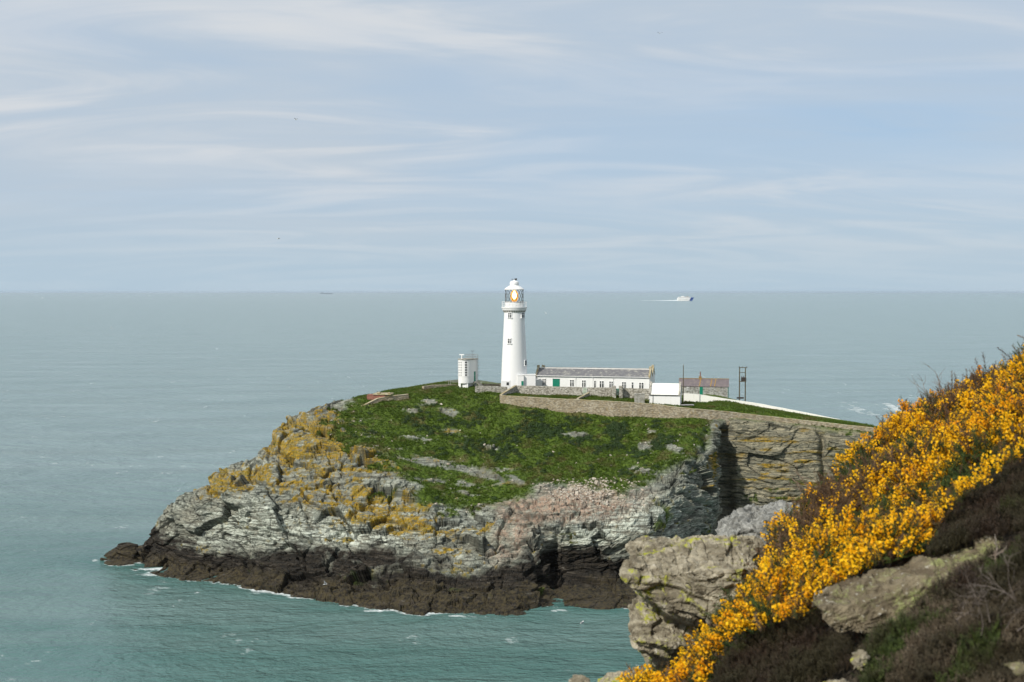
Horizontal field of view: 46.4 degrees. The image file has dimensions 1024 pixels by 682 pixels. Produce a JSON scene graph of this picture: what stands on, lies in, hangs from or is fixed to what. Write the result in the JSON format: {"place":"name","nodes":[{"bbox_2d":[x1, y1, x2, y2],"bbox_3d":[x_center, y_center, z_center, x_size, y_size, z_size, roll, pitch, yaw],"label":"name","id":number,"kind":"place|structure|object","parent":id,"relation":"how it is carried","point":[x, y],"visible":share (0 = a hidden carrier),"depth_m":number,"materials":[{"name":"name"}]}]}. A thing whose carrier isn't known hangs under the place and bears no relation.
{"place":"outdoors","nodes":[
{"label":"outdoors","id":0,"kind":"place"},
{"bbox_2d":[100,380,875,615],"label":"headland terrain","id":1,"kind":"structure","parent":0,"point":[294,510],"depth_m":256.18,"materials":[{"name":"grey stone"}]},
{"bbox_2d":[367,392,393,399],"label":"brick store","id":2,"kind":"structure","parent":1,"relation":"on","point":[373,396],"depth_m":301.07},
{"bbox_2d":[361,394,408,405],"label":"retaining wall","id":3,"kind":"structure","parent":1,"relation":"on","point":[392,397],"depth_m":300.75,"materials":[{"name":"grey stone"}]},
{"bbox_2d":[422,384,456,388],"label":"garden wall","id":4,"kind":"structure","parent":1,"relation":"on","point":[429,386],"depth_m":313.46,"materials":[{"name":"grey stone"}]},
{"bbox_2d":[458,351,482,387],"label":"fog signal tower","id":5,"kind":"structure","parent":1,"relation":"on","point":[467,371],"depth_m":314.02,"materials":[{"name":"white paint"}]},
{"bbox_2d":[234,396,707,513],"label":"loose stones","id":6,"kind":"object","parent":1,"relation":"on","point":[570,489],"visible":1,"depth_m":257.23,"materials":[{"name":"grey stone"}]},
{"bbox_2d":[475,386,506,392],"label":"garden wall","id":7,"kind":"structure","parent":1,"relation":"on","point":[497,389],"depth_m":308.81,"materials":[{"name":"grey stone"}]},
{"bbox_2d":[482,384,500,385],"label":"garden wall","id":8,"kind":"structure","parent":1,"relation":"on","point":[492,384],"depth_m":321.91,"materials":[{"name":"grey stone"}]},
{"bbox_2d":[500,385,516,394],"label":"yard wall","id":9,"kind":"structure","parent":1,"relation":"on","point":[512,389],"depth_m":307.91,"materials":[{"name":"grey stone"}]},
{"bbox_2d":[501,278,535,388],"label":"lighthouse","id":10,"kind":"object","parent":1,"relation":"on","point":[514,366],"visible":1,"depth_m":314.55,"materials":[{"name":"white paint"}]},
{"bbox_2d":[348,396,707,503],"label":"scrub","id":11,"kind":"object","parent":1,"relation":"on","point":[617,428],"visible":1,"depth_m":283.03,"materials":[{"name":"green plant"}]},
{"bbox_2d":[516,385,581,395],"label":"yard wall","id":12,"kind":"structure","parent":1,"relation":"on","point":[544,390],"depth_m":310.69,"materials":[{"name":"grey stone"}]},
{"bbox_2d":[577,392,589,398],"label":"yard wall","id":13,"kind":"structure","parent":1,"relation":"on","point":[585,395],"depth_m":304.44,"materials":[{"name":"grey stone"}]},
{"bbox_2d":[535,365,654,392],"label":"house","id":14,"kind":"structure","parent":1,"relation":"on","point":[586,377],"depth_m":316.08,"materials":[{"name":"white paint"}]},
{"bbox_2d":[542,378,545,385],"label":"window","id":15,"kind":"structure","parent":14,"relation":"in","point":[543,380],"depth_m":318.19,"materials":[{"name":"grey glass"}]},
{"bbox_2d":[553,379,559,386],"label":"door","id":16,"kind":"structure","parent":14,"relation":"in","point":[556,382],"depth_m":317.42,"materials":[{"name":"green paint"}]},
{"bbox_2d":[599,381,603,386],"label":"window","id":17,"kind":"structure","parent":14,"relation":"in","point":[601,383],"depth_m":314.79,"materials":[{"name":"white paint"}]},
{"bbox_2d":[639,382,643,388],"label":"window","id":18,"kind":"structure","parent":14,"relation":"in","point":[641,385],"depth_m":312.57,"materials":[{"name":"white paint"}]},
{"bbox_2d":[316,381,876,541],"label":"grass","id":19,"kind":"structure","parent":1,"relation":"on","point":[697,404],"depth_m":281.08,"materials":[{"name":"green plant"}]},
{"bbox_2d":[587,387,611,396],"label":"yard wall","id":20,"kind":"structure","parent":1,"relation":"on","point":[603,391],"depth_m":308.89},
{"bbox_2d":[612,386,615,397],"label":"gate pillar","id":21,"kind":"structure","parent":1,"relation":"on","point":[613,391],"depth_m":305.72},
{"bbox_2d":[619,386,622,398],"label":"gate pillar","id":22,"kind":"structure","parent":1,"relation":"on","point":[620,391],"depth_m":305.72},
{"bbox_2d":[623,388,648,399],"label":"yard wall","id":23,"kind":"structure","parent":1,"relation":"on","point":[628,392],"depth_m":307.44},
{"bbox_2d":[634,393,644,402],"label":"water tank","id":24,"kind":"object","parent":1,"relation":"on","point":[639,397],"visible":0.81,"depth_m":296.55,"materials":[{"name":"grey concrete"}]},
{"bbox_2d":[649,382,681,404],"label":"store hut","id":25,"kind":"object","parent":1,"relation":"on","point":[666,393],"visible":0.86,"depth_m":297.54,"materials":[{"name":"white paint"}]},
{"bbox_2d":[683,364,683,403],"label":"flag pole","id":26,"kind":"object","parent":1,"relation":"on","point":[683,383],"visible":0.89,"depth_m":300.61,"materials":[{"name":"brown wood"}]},
{"bbox_2d":[500,395,877,432],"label":"boundary wall","id":27,"kind":"structure","parent":1,"relation":"on","point":[613,408],"depth_m":290.78,"materials":[{"name":"grey stone"}]},
{"bbox_2d":[679,372,728,397],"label":"cottage","id":28,"kind":"structure","parent":1,"relation":"on","point":[711,386],"depth_m":324.05,"materials":[{"name":"grey stone"}]},
{"bbox_2d":[739,366,746,400],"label":"electricity pole","id":29,"kind":"object","parent":1,"relation":"on","point":[743,378],"visible":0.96,"depth_m":312.44,"materials":[{"name":"brown wood"}]},
{"bbox_2d":[684,393,840,419],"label":"white wall","id":30,"kind":"structure","parent":1,"relation":"on","point":[695,397],"depth_m":304.04,"materials":[{"name":"white paint"}]},
{"bbox_2d":[0,292,1023,681],"bbox_3d":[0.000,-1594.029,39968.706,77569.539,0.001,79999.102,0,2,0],"label":"sea water","id":31,"kind":"structure","parent":0,"point":[124,418],"depth_m":683.64,"materials":[{"name":"teal liquid"}]},
{"bbox_2d":[677,296,693,300],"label":"ferry","id":32,"kind":"object","parent":31,"relation":"on","point":[683,298],"visible":1,"depth_m":7882.69,"materials":[{"name":"metal"}]},
{"bbox_2d":[0,0,1023,292],"label":"sky","id":33,"kind":"structure","parent":0,"point":[146,145],"materials":[{"name":"blue"}]},
{"bbox_2d":[665,435,1023,681],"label":"hillside ground","id":34,"kind":"structure","parent":0,"point":[845,675],"depth_m":9.90,"materials":[{"name":"soil"}]},
{"bbox_2d":[568,674,589,681],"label":"rock","id":35,"kind":"object","parent":34,"relation":"on","point":[578,678],"visible":1,"depth_m":11.42,"materials":[{"name":"stone"}]},
{"bbox_2d":[597,668,644,681],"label":"rock","id":36,"kind":"object","parent":34,"relation":"on","point":[610,676],"visible":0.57,"depth_m":11.61,"materials":[{"name":"stone"}]},
{"bbox_2d":[616,659,675,681],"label":"gorse bush","id":37,"kind":"object","parent":34,"relation":"on","point":[652,674],"visible":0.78,"depth_m":11.25,"materials":[{"name":"yellow plant"}]},
{"bbox_2d":[619,534,765,670],"bbox_3d":[1.955,2.954,12.682,1.725,1.635,1.413,0,2,0],"label":"boulder","id":38,"kind":"object","parent":34,"relation":"on","point":[675,582],"visible":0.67,"depth_m":12.35,"materials":[{"name":"stone"}]},
{"bbox_2d":[659,618,727,681],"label":"gorse bush","id":39,"kind":"object","parent":34,"relation":"on","point":[690,666],"visible":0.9,"depth_m":10.64,"materials":[{"name":"yellow plant"}]},
{"bbox_2d":[698,566,784,648],"bbox_3d":[2.565,2.936,12.848,1.018,1.958,6.073,1,2,14],"label":"gorse bush","id":40,"kind":"object","parent":34,"relation":"on","point":[738,613],"visible":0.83,"depth_m":10.45,"materials":[{"name":"yellow plant"}]},
{"bbox_2d":[715,499,799,544],"bbox_3d":[4.144,3.076,19.534,1.612,0.796,1.745,0,2,0],"label":"rock","id":41,"kind":"object","parent":34,"relation":"on","point":[748,519],"visible":0.41,"depth_m":19.43,"materials":[{"name":"grey stone"}]},
{"bbox_2d":[705,607,861,681],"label":"heather clump","id":42,"kind":"object","parent":34,"relation":"on","point":[796,662],"visible":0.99,"depth_m":9.57,"materials":[{"name":"brown plant"}]},
{"bbox_2d":[753,486,827,570],"bbox_3d":[3.198,2.390,13.626,0.953,1.564,5.445,1,2,15],"label":"gorse bush","id":43,"kind":"object","parent":34,"relation":"on","point":[799,522],"visible":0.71,"depth_m":12.44,"materials":[{"name":"yellow plant"}]},
{"bbox_2d":[746,530,846,622],"bbox_3d":[3.107,2.854,13.161,1.012,2.259,8.130,1,2,14],"label":"gorse bush","id":44,"kind":"object","parent":34,"relation":"on","point":[798,583],"visible":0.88,"depth_m":10.40,"materials":[{"name":"yellow plant"}]},
{"bbox_2d":[779,465,816,504],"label":"dead branch","id":45,"kind":"object","parent":34,"relation":"on","point":[798,482],"visible":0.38,"depth_m":15.04,"materials":[{"name":"grey wood"}]},
{"bbox_2d":[806,461,846,487],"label":"dead branch","id":46,"kind":"object","parent":34,"relation":"on","point":[829,473],"visible":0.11,"depth_m":14.85,"materials":[{"name":"brown wood"}]},
{"bbox_2d":[794,455,869,523],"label":"gorse bush","id":47,"kind":"object","parent":34,"relation":"on","point":[838,489],"visible":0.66,"depth_m":13.58,"materials":[{"name":"yellow plant"}]},
{"bbox_2d":[826,678,845,681],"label":"rock","id":48,"kind":"object","parent":34,"relation":"on","point":[842,680],"visible":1,"depth_m":7.95,"materials":[{"name":"stone"}]},
{"bbox_2d":[808,501,887,583],"bbox_3d":[3.870,2.524,13.916,0.975,2.204,8.513,1,2,16],"label":"gorse bush","id":49,"kind":"object","parent":34,"relation":"on","point":[840,541],"visible":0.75,"depth_m":10.87,"materials":[{"name":"yellow plant"}]},
{"bbox_2d":[850,649,869,671],"bbox_3d":[2.449,2.256,8.396,0.133,0.153,0.170,0,2,0],"label":"rock","id":50,"kind":"object","parent":34,"relation":"on","point":[856,660],"visible":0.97,"depth_m":8.37,"materials":[{"name":"stone"}]},
{"bbox_2d":[829,415,925,491],"bbox_3d":[4.467,1.556,14.832,1.094,1.292,4.895,1,2,16],"label":"gorse bush","id":51,"kind":"object","parent":34,"relation":"on","point":[884,451],"visible":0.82,"depth_m":13.79,"materials":[{"name":"yellow plant"}]},
{"bbox_2d":[857,512,941,569],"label":"gorse bush","id":52,"kind":"object","parent":34,"relation":"on","point":[900,544],"visible":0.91,"depth_m":10.27,"materials":[{"name":"yellow plant"}]},
{"bbox_2d":[850,464,963,538],"bbox_3d":[4.807,2.178,14.742,1.347,2.110,9.135,1,3,19],"label":"gorse bush","id":53,"kind":"object","parent":34,"relation":"on","point":[885,497],"visible":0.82,"depth_m":11.92,"materials":[{"name":"yellow plant"}]},
{"bbox_2d":[811,534,1003,634],"bbox_3d":[3.418,1.892,9.524,2.070,0.696,0.958,0,2,0],"label":"slab rock","id":54,"kind":"object","parent":34,"relation":"on","point":[862,604],"visible":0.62,"depth_m":9.39,"materials":[{"name":"stone"}]},
{"bbox_2d":[849,589,965,681],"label":"heather clump","id":55,"kind":"object","parent":34,"relation":"on","point":[918,625],"visible":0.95,"depth_m":8.27,"materials":[{"name":"plant"}]},
{"bbox_2d":[877,389,954,454],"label":"gorse bush","id":56,"kind":"object","parent":34,"relation":"on","point":[901,423],"visible":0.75,"depth_m":15.11,"materials":[{"name":"yellow plant"}]},
{"bbox_2d":[907,364,952,409],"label":"dead branch","id":57,"kind":"object","parent":34,"relation":"on","point":[939,385],"visible":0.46,"depth_m":15.86,"materials":[{"name":"grey wood"}]},
{"bbox_2d":[907,395,1003,510],"bbox_3d":[5.293,1.752,14.646,1.261,2.126,8.741,1,3,22],"label":"gorse bush","id":58,"kind":"object","parent":34,"relation":"on","point":[952,444],"visible":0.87,"depth_m":12.22,"materials":[{"name":"yellow plant"}]},
{"bbox_2d":[929,352,1001,429],"bbox_3d":[5.722,0.764,14.928,1.063,1.192,5.518,1,3,22],"label":"gorse bush","id":59,"kind":"object","parent":34,"relation":"on","point":[977,386],"visible":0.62,"depth_m":15.02,"materials":[{"name":"yellow plant"}]},
{"bbox_2d":[909,530,1023,612],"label":"heather clump","id":60,"kind":"object","parent":34,"relation":"on","point":[990,566],"visible":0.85,"depth_m":8.67,"materials":[{"name":"brown plant"}]},
{"bbox_2d":[924,456,1023,556],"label":"heather clump","id":61,"kind":"object","parent":34,"relation":"on","point":[969,519],"visible":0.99,"depth_m":10.03,"materials":[{"name":"brown plant"}]},
{"bbox_2d":[938,583,1023,681],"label":"heather clump","id":62,"kind":"object","parent":34,"relation":"on","point":[1001,672],"visible":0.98,"depth_m":7.64,"materials":[{"name":"plant"}]},
{"bbox_2d":[950,544,1015,603],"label":"dead branch","id":63,"kind":"object","parent":34,"relation":"on","point":[987,577],"visible":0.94,"depth_m":7.47,"materials":[{"name":"brown wood"}]},
{"bbox_2d":[948,562,1023,634],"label":"dead branch","id":64,"kind":"object","parent":34,"relation":"on","point":[985,604],"visible":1,"depth_m":6.97,"materials":[{"name":"brown wood"}]},
{"bbox_2d":[959,374,1023,473],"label":"gorse bush","id":65,"kind":"object","parent":34,"relation":"on","point":[1006,427],"visible":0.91,"depth_m":12.04,"materials":[{"name":"yellow plant"}]},
{"bbox_2d":[988,537,1006,563],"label":"dead branch","id":66,"kind":"object","parent":34,"relation":"on","point":[995,554],"visible":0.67,"depth_m":8.79,"materials":[{"name":"grey wood"}]},
{"bbox_2d":[987,335,1023,394],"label":"gorse bush","id":67,"kind":"object","parent":34,"relation":"on","point":[1012,371],"visible":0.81,"depth_m":14.62,"materials":[{"name":"yellow plant"}]},
{"bbox_2d":[1004,660,1023,675],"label":"rock","id":68,"kind":"object","parent":34,"relation":"on","point":[1017,668],"visible":1,"depth_m":6.38,"materials":[{"name":"stone"}]}
]}

